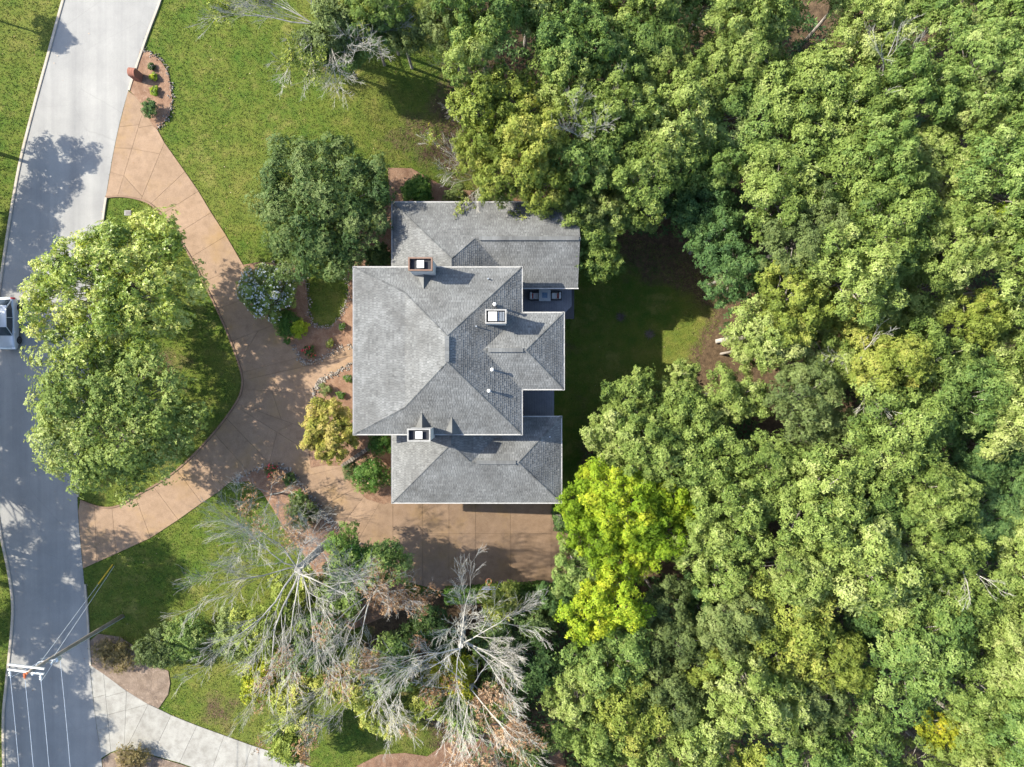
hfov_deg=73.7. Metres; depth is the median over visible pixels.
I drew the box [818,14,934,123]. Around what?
bare tree
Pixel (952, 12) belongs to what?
forest tree
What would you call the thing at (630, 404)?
forest tree
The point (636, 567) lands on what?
forest tree
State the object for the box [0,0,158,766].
road
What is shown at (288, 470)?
edging stones
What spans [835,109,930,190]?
forest tree
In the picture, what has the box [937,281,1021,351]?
forest tree
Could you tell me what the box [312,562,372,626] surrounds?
sapling
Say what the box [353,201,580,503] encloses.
house
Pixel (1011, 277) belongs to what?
forest tree
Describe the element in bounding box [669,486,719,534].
forest tree
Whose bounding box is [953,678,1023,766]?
forest tree
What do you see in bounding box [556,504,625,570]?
forest tree
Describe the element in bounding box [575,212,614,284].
forest tree
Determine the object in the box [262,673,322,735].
sapling
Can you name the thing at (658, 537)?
forest tree
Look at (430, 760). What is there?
planting bed
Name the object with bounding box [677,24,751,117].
forest tree
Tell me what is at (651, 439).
forest tree
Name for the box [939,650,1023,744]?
forest tree
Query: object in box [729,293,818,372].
forest tree
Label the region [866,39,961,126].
forest tree
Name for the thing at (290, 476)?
bed shrub
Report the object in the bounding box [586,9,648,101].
forest tree
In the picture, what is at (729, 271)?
forest tree
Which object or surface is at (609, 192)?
forest tree
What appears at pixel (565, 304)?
deck
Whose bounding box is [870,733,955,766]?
forest tree
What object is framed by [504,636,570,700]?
sapling
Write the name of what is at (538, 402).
deck
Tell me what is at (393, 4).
forest tree
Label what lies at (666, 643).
forest tree
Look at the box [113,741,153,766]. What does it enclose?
brown shrub
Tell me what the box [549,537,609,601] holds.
forest tree
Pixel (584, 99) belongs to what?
bare tree
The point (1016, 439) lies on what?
forest tree
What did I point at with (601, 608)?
forest tree
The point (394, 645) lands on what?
sapling
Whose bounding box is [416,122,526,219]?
bare tree
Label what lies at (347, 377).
ball shrub
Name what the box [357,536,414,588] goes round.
sapling
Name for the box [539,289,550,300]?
fire table
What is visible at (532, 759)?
sapling
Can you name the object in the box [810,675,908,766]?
forest tree
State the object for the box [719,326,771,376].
forest tree
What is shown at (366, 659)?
bare tree
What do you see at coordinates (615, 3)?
forest tree
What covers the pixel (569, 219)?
forest tree
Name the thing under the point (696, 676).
forest tree
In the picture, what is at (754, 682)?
forest tree
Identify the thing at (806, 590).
forest tree
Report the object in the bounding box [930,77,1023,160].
forest tree
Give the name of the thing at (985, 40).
forest tree
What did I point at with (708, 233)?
forest tree
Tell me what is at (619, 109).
forest tree
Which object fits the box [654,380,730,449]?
forest tree
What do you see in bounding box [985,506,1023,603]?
forest tree
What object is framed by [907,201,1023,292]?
forest tree
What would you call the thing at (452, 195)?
bed shrub
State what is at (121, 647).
brown shrub
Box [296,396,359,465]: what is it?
golden tree
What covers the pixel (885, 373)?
forest tree
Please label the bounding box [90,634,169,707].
planting bed
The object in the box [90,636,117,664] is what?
brown shrub
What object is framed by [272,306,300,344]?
flowing shrub
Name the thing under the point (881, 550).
forest tree
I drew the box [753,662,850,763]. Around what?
forest tree
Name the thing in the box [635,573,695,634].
forest tree
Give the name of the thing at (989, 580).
bare tree
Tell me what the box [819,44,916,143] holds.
forest tree
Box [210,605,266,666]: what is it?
sapling
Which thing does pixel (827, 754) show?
forest tree
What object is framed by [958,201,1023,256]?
forest tree
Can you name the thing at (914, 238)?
forest tree
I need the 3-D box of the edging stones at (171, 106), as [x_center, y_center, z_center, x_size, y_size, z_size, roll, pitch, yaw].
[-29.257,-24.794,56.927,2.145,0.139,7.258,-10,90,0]
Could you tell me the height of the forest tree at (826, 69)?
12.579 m
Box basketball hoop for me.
[482,578,494,589]
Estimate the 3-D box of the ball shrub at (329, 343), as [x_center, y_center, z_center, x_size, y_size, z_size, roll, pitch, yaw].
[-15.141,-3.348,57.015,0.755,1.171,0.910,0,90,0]
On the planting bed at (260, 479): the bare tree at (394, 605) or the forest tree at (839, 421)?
the bare tree at (394, 605)
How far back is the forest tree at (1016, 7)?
50.75 m
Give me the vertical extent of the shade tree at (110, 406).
10.461 m
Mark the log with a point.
(718, 340)
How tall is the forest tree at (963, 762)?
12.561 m
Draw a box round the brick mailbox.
[127,67,142,81]
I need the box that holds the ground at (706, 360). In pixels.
[0,0,1023,766]
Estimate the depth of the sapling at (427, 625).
54.54 m
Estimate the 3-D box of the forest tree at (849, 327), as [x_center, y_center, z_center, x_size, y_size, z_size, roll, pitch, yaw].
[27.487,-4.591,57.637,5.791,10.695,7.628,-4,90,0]
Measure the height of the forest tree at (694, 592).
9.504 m
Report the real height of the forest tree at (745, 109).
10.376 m
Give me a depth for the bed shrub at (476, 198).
58.29 m
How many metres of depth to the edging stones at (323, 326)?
56.91 m
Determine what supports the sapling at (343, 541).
on the ground at (706, 360)
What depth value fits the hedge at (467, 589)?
57.93 m
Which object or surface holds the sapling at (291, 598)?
on the ground at (706, 360)
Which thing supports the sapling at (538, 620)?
on the ground at (706, 360)
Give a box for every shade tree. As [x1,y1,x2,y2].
[16,204,215,369]
[19,324,212,507]
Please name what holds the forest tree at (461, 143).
on the ground at (706, 360)
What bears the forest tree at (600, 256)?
on the ground at (706, 360)
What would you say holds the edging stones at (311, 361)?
on the planting bed at (318, 338)
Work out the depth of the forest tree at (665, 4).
51.06 m
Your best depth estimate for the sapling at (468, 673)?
54.37 m
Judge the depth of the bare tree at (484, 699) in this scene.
54.66 m
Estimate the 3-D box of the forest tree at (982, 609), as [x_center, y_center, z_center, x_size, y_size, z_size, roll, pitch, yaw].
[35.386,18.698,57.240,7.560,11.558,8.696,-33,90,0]
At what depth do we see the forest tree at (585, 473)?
54.23 m
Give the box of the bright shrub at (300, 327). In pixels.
[289,318,310,339]
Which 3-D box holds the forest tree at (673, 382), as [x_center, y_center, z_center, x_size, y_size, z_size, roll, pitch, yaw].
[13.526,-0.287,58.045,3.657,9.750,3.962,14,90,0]
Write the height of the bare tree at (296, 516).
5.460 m
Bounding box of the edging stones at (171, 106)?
[142,48,175,130]
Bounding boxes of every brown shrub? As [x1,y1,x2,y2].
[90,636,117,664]
[99,636,139,674]
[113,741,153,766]
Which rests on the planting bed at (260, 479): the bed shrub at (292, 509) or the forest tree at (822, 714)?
the bed shrub at (292, 509)
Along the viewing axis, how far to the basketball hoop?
56.18 m
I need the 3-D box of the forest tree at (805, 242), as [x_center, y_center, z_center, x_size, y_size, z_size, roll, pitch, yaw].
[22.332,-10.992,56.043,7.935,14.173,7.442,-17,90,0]
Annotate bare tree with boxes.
[160,472,390,748]
[187,0,414,108]
[228,464,301,541]
[251,621,418,766]
[253,487,329,558]
[275,527,440,708]
[350,547,554,756]
[402,630,550,766]
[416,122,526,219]
[427,46,532,122]
[439,671,538,766]
[550,61,633,159]
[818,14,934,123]
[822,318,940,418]
[897,541,1013,608]
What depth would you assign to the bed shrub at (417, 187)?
56.39 m
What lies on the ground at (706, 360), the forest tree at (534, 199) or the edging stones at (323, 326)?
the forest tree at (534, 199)
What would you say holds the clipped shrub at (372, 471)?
on the planting bed at (383, 494)
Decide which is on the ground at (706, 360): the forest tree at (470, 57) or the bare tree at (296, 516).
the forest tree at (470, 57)
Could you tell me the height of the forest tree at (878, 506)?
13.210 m
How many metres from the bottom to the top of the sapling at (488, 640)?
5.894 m
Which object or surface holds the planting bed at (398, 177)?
on the ground at (706, 360)
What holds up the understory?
on the ground at (706, 360)
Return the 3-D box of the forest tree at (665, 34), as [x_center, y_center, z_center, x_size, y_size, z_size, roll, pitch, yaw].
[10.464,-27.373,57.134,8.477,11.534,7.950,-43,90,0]
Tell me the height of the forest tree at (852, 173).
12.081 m
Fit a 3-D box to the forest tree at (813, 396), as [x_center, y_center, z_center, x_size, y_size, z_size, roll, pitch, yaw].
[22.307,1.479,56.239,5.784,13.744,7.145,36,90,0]
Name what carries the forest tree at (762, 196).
on the ground at (706, 360)
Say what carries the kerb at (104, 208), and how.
on the ground at (706, 360)
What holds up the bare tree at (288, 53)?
on the ground at (706, 360)
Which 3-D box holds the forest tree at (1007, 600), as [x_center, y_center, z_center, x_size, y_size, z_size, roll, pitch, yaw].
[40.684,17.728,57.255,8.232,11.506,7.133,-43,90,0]
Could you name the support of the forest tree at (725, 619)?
on the ground at (706, 360)
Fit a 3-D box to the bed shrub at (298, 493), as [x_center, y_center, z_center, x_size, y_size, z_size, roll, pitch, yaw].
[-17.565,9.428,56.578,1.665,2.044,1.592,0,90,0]
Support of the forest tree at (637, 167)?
on the ground at (706, 360)
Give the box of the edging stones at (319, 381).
[310,362,351,415]
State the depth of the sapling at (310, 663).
51.43 m
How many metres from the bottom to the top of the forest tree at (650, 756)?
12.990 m
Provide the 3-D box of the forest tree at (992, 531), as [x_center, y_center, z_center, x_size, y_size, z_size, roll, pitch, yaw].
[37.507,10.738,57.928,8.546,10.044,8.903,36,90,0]
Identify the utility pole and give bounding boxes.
[7,564,123,766]
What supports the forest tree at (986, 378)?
on the ground at (706, 360)
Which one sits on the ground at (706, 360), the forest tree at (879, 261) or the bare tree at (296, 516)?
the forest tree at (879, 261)
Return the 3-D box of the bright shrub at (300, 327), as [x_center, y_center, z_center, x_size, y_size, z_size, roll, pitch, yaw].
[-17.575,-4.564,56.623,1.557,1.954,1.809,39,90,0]
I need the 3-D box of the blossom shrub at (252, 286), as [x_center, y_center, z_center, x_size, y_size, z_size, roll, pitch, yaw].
[-19.278,-7.735,55.386,5.375,4.429,5.027,-40,90,0]
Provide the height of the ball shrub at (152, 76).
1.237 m
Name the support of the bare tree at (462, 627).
on the ground at (706, 360)
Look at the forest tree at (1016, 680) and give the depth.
51.77 m
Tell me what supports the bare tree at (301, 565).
on the planting bed at (260, 479)
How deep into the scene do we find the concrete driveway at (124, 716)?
56.93 m
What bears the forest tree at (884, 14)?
on the ground at (706, 360)
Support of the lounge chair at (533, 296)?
on the deck at (565, 304)
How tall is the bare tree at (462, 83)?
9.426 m
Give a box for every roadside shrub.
[130,621,185,669]
[161,611,215,663]
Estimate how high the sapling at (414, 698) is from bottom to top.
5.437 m
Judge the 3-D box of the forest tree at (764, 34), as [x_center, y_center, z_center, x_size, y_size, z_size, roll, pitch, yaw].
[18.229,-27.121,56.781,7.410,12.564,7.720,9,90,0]
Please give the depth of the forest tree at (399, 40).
50.90 m
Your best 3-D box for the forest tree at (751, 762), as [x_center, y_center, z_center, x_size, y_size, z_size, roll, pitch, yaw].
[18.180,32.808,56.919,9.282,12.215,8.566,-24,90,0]
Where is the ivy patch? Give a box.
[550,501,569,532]
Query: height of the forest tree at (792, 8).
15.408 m
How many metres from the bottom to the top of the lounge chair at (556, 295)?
0.680 m
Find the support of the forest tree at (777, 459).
on the ground at (706, 360)
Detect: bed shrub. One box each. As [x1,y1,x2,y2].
[281,472,296,486]
[283,493,321,532]
[288,488,306,504]
[363,239,390,265]
[399,172,433,200]
[442,181,468,200]
[471,188,493,200]
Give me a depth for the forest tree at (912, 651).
51.16 m
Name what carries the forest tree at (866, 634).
on the ground at (706, 360)
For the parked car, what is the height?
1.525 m
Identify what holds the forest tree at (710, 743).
on the ground at (706, 360)
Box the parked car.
[0,297,21,349]
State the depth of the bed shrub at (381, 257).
55.37 m
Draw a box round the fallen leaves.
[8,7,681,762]
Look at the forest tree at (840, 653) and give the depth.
52.09 m
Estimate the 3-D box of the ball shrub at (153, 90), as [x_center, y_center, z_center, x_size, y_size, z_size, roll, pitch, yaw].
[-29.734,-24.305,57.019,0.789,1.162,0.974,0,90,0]
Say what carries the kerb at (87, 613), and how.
on the road
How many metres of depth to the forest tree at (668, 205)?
55.61 m
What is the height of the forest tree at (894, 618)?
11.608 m
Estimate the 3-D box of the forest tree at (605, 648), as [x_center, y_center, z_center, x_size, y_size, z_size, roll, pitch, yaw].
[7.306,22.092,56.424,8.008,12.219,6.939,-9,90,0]
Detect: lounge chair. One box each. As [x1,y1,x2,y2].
[529,291,538,300]
[551,291,561,299]
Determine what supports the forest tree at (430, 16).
on the ground at (706, 360)
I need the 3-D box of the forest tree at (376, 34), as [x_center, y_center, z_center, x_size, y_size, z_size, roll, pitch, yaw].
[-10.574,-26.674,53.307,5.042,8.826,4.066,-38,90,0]
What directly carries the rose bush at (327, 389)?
on the planting bed at (383, 494)
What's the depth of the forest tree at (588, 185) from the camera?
52.69 m
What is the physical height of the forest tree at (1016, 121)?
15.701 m
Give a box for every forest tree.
[343,0,414,55]
[344,0,392,65]
[371,2,426,69]
[415,0,486,71]
[429,0,529,73]
[442,6,508,97]
[445,59,538,159]
[449,121,500,181]
[472,140,534,210]
[490,0,573,54]
[495,92,570,189]
[517,148,573,220]
[520,0,618,83]
[525,39,601,126]
[535,575,577,623]
[536,655,608,734]
[546,100,634,193]
[548,170,598,214]
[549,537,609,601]
[551,697,628,766]
[553,481,598,534]
[553,563,656,648]
[553,622,653,716]
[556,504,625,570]
[557,186,590,227]
[561,189,611,237]
[562,0,656,32]
[569,457,615,508]
[574,454,659,546]
[575,69,665,148]
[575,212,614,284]
[579,239,625,280]
[579,406,642,472]
[580,187,633,258]
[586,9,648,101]
[591,659,676,762]
[593,531,666,585]
[597,363,661,436]
[598,0,697,82]
[600,180,628,219]
[601,126,686,219]
[602,173,665,234]
[606,410,699,492]
[609,721,675,766]
[618,488,700,573]
[621,63,718,175]
[623,663,711,745]
[630,38,696,121]
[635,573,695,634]
[636,0,682,16]
[636,611,715,686]
[642,468,693,518]
[653,355,701,395]
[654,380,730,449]
[656,416,757,509]
[657,182,703,227]
[659,687,745,766]
[665,516,760,605]
[668,625,733,691]
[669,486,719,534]
[671,165,742,228]
[673,570,730,640]
[676,133,750,194]
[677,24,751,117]
[679,0,742,43]
[682,196,755,276]
[691,467,778,563]
[696,588,777,671]
[697,229,769,309]
[702,0,798,83]
[702,51,820,177]
[702,647,815,741]
[704,361,773,425]
[715,0,818,41]
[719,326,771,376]
[720,740,778,766]
[725,428,829,529]
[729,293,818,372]
[732,571,840,696]
[736,137,825,243]
[749,534,848,617]
[753,38,869,164]
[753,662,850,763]
[754,255,835,358]
[756,180,861,283]
[756,356,845,446]
[762,437,876,553]
[764,725,886,766]
[779,120,896,257]
[783,401,894,486]
[783,493,929,615]
[787,322,879,395]
[791,222,910,330]
[796,0,874,51]
[796,621,881,698]
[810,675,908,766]
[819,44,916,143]
[820,282,898,371]
[822,597,891,649]
[823,0,922,66]
[831,463,933,541]
[833,247,973,350]
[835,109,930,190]
[839,552,958,637]
[841,376,956,506]
[842,176,942,294]
[842,329,941,418]
[854,585,978,730]
[857,0,933,50]
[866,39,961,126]
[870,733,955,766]
[885,453,984,536]
[889,115,997,223]
[890,0,1010,63]
[895,518,995,585]
[899,697,975,763]
[901,8,1023,121]
[901,311,986,390]
[905,730,1010,766]
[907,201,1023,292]
[907,352,1023,449]
[914,562,1018,657]
[923,123,1023,234]
[924,462,1023,576]
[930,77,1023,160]
[931,692,1017,766]
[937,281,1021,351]
[938,409,1023,483]
[939,0,1023,74]
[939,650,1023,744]
[946,91,1023,176]
[949,238,1023,330]
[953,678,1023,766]
[954,369,1023,462]
[954,570,1023,664]
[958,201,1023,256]
[973,619,1023,711]
[977,320,1023,382]
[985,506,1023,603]
[1002,426,1023,507]
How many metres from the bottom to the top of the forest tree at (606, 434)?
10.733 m
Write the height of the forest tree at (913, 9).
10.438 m
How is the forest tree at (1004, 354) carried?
on the ground at (706, 360)
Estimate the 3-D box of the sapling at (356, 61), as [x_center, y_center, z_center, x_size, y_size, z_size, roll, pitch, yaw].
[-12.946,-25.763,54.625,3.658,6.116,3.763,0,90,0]
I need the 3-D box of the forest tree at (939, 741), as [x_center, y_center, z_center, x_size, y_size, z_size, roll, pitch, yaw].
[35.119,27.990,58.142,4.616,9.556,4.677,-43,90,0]
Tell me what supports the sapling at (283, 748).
on the ground at (706, 360)
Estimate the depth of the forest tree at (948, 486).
50.08 m
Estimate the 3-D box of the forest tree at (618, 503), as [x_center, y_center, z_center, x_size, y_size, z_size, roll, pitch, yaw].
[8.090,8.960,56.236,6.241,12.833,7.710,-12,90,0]
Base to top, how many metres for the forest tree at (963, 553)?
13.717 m
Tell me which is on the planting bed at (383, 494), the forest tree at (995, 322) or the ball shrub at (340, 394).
the ball shrub at (340, 394)
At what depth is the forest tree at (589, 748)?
51.30 m
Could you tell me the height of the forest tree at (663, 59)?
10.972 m
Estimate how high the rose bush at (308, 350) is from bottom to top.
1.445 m
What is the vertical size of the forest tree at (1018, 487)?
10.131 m
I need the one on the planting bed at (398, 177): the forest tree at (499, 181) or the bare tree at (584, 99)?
the forest tree at (499, 181)
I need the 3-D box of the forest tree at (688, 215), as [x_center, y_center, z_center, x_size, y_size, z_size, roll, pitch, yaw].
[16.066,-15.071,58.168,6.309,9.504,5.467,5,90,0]
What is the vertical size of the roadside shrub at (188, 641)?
3.493 m
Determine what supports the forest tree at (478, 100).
on the ground at (706, 360)
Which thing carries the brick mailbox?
on the planting bed at (140, 91)
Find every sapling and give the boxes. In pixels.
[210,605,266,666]
[228,600,310,674]
[235,656,286,708]
[260,711,318,766]
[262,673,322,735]
[267,567,328,614]
[280,610,346,680]
[292,23,333,71]
[308,647,377,710]
[310,0,363,51]
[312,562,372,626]
[321,520,370,583]
[322,35,367,78]
[353,691,406,740]
[355,631,420,700]
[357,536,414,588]
[390,604,464,660]
[404,663,456,720]
[415,642,481,704]
[442,681,494,740]
[463,607,524,678]
[474,661,528,726]
[477,578,523,633]
[496,722,559,766]
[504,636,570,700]
[510,591,557,650]
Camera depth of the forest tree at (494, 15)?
48.37 m
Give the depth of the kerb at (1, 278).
56.90 m
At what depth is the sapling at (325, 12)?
49.38 m
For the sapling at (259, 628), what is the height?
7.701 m
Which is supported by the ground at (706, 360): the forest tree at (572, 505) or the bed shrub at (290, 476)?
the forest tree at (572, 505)
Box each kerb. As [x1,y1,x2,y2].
[0,0,64,766]
[77,197,107,496]
[80,195,242,508]
[84,584,90,665]
[128,0,161,89]
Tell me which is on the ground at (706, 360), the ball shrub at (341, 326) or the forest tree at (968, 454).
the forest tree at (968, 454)
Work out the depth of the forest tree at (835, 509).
49.60 m
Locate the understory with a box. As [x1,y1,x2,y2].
[442,0,1023,766]
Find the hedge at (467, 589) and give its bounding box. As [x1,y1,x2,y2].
[443,580,545,605]
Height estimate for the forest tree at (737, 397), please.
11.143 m
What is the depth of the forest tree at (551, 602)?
54.59 m
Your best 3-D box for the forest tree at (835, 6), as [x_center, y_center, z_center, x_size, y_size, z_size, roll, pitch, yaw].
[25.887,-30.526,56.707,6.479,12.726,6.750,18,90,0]
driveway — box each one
[78,91,569,589]
[90,665,310,766]
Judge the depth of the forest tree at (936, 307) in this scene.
53.98 m
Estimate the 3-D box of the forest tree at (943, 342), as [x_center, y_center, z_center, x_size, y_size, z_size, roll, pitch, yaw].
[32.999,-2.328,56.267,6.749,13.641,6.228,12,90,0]
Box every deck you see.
[523,289,573,318]
[523,390,553,415]
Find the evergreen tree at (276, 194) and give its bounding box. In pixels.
[243,127,397,285]
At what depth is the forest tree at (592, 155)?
50.98 m
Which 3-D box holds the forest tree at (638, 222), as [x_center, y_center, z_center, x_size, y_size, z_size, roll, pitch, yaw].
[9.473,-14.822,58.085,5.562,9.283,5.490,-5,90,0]
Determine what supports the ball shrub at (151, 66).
on the planting bed at (140, 91)
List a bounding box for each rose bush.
[263,463,277,478]
[301,345,315,357]
[318,383,332,396]
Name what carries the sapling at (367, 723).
on the ground at (706, 360)
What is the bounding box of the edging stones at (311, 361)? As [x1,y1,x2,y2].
[291,344,352,365]
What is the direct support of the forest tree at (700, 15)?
on the ground at (706, 360)
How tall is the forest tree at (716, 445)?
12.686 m
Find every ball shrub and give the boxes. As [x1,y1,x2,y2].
[147,62,155,70]
[148,72,157,81]
[150,86,157,95]
[325,338,333,347]
[336,391,345,399]
[338,322,345,330]
[342,374,352,382]
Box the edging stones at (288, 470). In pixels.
[236,462,341,533]
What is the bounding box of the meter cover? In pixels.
[124,210,130,215]
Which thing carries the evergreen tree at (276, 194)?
on the ground at (706, 360)
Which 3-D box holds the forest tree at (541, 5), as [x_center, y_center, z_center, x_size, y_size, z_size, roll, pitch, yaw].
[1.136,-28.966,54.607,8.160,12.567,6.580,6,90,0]
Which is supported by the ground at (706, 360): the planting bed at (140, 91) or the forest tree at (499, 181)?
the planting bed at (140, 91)
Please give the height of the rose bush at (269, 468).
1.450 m
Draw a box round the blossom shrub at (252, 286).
[235,261,302,325]
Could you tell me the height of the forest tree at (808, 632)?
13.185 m
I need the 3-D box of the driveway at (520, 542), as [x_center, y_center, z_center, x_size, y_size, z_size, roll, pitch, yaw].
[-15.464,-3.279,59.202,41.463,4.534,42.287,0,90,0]
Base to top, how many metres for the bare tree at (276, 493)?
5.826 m
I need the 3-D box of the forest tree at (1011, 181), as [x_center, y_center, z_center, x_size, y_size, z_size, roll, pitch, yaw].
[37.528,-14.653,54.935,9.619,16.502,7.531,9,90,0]
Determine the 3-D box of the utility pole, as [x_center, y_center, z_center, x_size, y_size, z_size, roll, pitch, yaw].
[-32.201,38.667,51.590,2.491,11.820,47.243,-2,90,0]
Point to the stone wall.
(358, 454)
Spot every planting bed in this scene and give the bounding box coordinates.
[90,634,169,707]
[102,751,186,766]
[129,49,171,128]
[233,467,412,629]
[243,203,390,362]
[309,365,390,503]
[356,721,565,766]
[388,168,548,200]
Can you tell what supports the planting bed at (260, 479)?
on the ground at (706, 360)
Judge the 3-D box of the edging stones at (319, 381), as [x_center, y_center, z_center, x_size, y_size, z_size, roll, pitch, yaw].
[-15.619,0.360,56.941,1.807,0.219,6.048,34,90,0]
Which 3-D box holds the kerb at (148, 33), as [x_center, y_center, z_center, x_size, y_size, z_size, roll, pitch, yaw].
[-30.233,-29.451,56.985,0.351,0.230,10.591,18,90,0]
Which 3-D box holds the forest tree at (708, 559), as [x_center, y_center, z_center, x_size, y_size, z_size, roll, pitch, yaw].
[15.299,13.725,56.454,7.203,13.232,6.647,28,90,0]
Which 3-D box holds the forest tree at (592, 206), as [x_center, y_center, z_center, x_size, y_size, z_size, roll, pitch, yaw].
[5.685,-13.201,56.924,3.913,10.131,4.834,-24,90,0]
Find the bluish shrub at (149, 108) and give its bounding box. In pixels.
[140,97,156,117]
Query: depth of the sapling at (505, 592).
55.52 m
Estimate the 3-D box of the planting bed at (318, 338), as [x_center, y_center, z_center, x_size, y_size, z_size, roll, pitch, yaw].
[-14.057,-7.976,57.196,13.740,0.581,10.275,-24,90,0]
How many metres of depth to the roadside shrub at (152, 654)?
54.76 m
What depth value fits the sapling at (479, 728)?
55.25 m
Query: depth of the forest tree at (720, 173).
53.19 m
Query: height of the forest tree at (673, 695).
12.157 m
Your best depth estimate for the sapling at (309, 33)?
51.11 m
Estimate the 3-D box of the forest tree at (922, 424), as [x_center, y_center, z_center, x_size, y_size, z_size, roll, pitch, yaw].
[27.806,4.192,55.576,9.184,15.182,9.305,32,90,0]
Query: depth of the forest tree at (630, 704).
51.38 m
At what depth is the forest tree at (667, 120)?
51.31 m
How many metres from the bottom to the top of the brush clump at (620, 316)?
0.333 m
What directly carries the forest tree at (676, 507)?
on the ground at (706, 360)
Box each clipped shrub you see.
[342,461,363,480]
[350,454,390,493]
[367,435,390,456]
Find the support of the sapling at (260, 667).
on the ground at (706, 360)
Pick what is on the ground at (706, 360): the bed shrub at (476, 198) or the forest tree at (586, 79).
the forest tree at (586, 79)
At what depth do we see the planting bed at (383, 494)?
56.98 m
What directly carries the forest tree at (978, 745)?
on the ground at (706, 360)
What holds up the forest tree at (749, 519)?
on the ground at (706, 360)
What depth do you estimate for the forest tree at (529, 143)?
49.12 m
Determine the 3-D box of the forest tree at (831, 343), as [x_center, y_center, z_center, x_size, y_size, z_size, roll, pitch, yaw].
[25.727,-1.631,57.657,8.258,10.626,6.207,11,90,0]
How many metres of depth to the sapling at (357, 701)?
51.50 m
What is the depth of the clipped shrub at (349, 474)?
55.84 m
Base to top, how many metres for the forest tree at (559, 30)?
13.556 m
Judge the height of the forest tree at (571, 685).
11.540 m
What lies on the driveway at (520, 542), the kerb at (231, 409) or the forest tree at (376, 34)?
the kerb at (231, 409)
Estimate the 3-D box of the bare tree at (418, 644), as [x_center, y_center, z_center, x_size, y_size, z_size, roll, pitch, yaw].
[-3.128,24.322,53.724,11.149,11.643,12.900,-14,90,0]
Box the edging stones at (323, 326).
[272,260,351,329]
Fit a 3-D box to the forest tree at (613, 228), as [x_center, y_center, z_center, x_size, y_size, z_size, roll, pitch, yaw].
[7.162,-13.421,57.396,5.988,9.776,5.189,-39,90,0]
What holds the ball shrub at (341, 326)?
on the planting bed at (318, 338)
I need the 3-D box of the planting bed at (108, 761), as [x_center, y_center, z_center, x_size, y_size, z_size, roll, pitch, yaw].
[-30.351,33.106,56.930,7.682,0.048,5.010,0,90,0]
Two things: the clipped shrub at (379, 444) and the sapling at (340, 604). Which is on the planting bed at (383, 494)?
the clipped shrub at (379, 444)
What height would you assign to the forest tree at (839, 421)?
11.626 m
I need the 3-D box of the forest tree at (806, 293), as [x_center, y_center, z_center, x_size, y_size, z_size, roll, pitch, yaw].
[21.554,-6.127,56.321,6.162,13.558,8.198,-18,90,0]
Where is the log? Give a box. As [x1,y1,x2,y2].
[715,336,733,343]
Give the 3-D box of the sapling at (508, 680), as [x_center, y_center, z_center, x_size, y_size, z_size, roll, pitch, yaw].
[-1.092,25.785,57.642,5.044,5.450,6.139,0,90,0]
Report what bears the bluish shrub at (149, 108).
on the planting bed at (140, 91)
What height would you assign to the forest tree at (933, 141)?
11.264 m
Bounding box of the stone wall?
[341,446,369,467]
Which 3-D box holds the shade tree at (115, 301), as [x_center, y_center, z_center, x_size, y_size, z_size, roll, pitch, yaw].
[-29.148,-6.639,52.121,14.158,10.958,11.632,-21,90,0]
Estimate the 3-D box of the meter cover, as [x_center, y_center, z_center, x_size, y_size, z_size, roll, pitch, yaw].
[-32.062,-14.236,56.970,0.560,0.100,0.420,0,90,0]

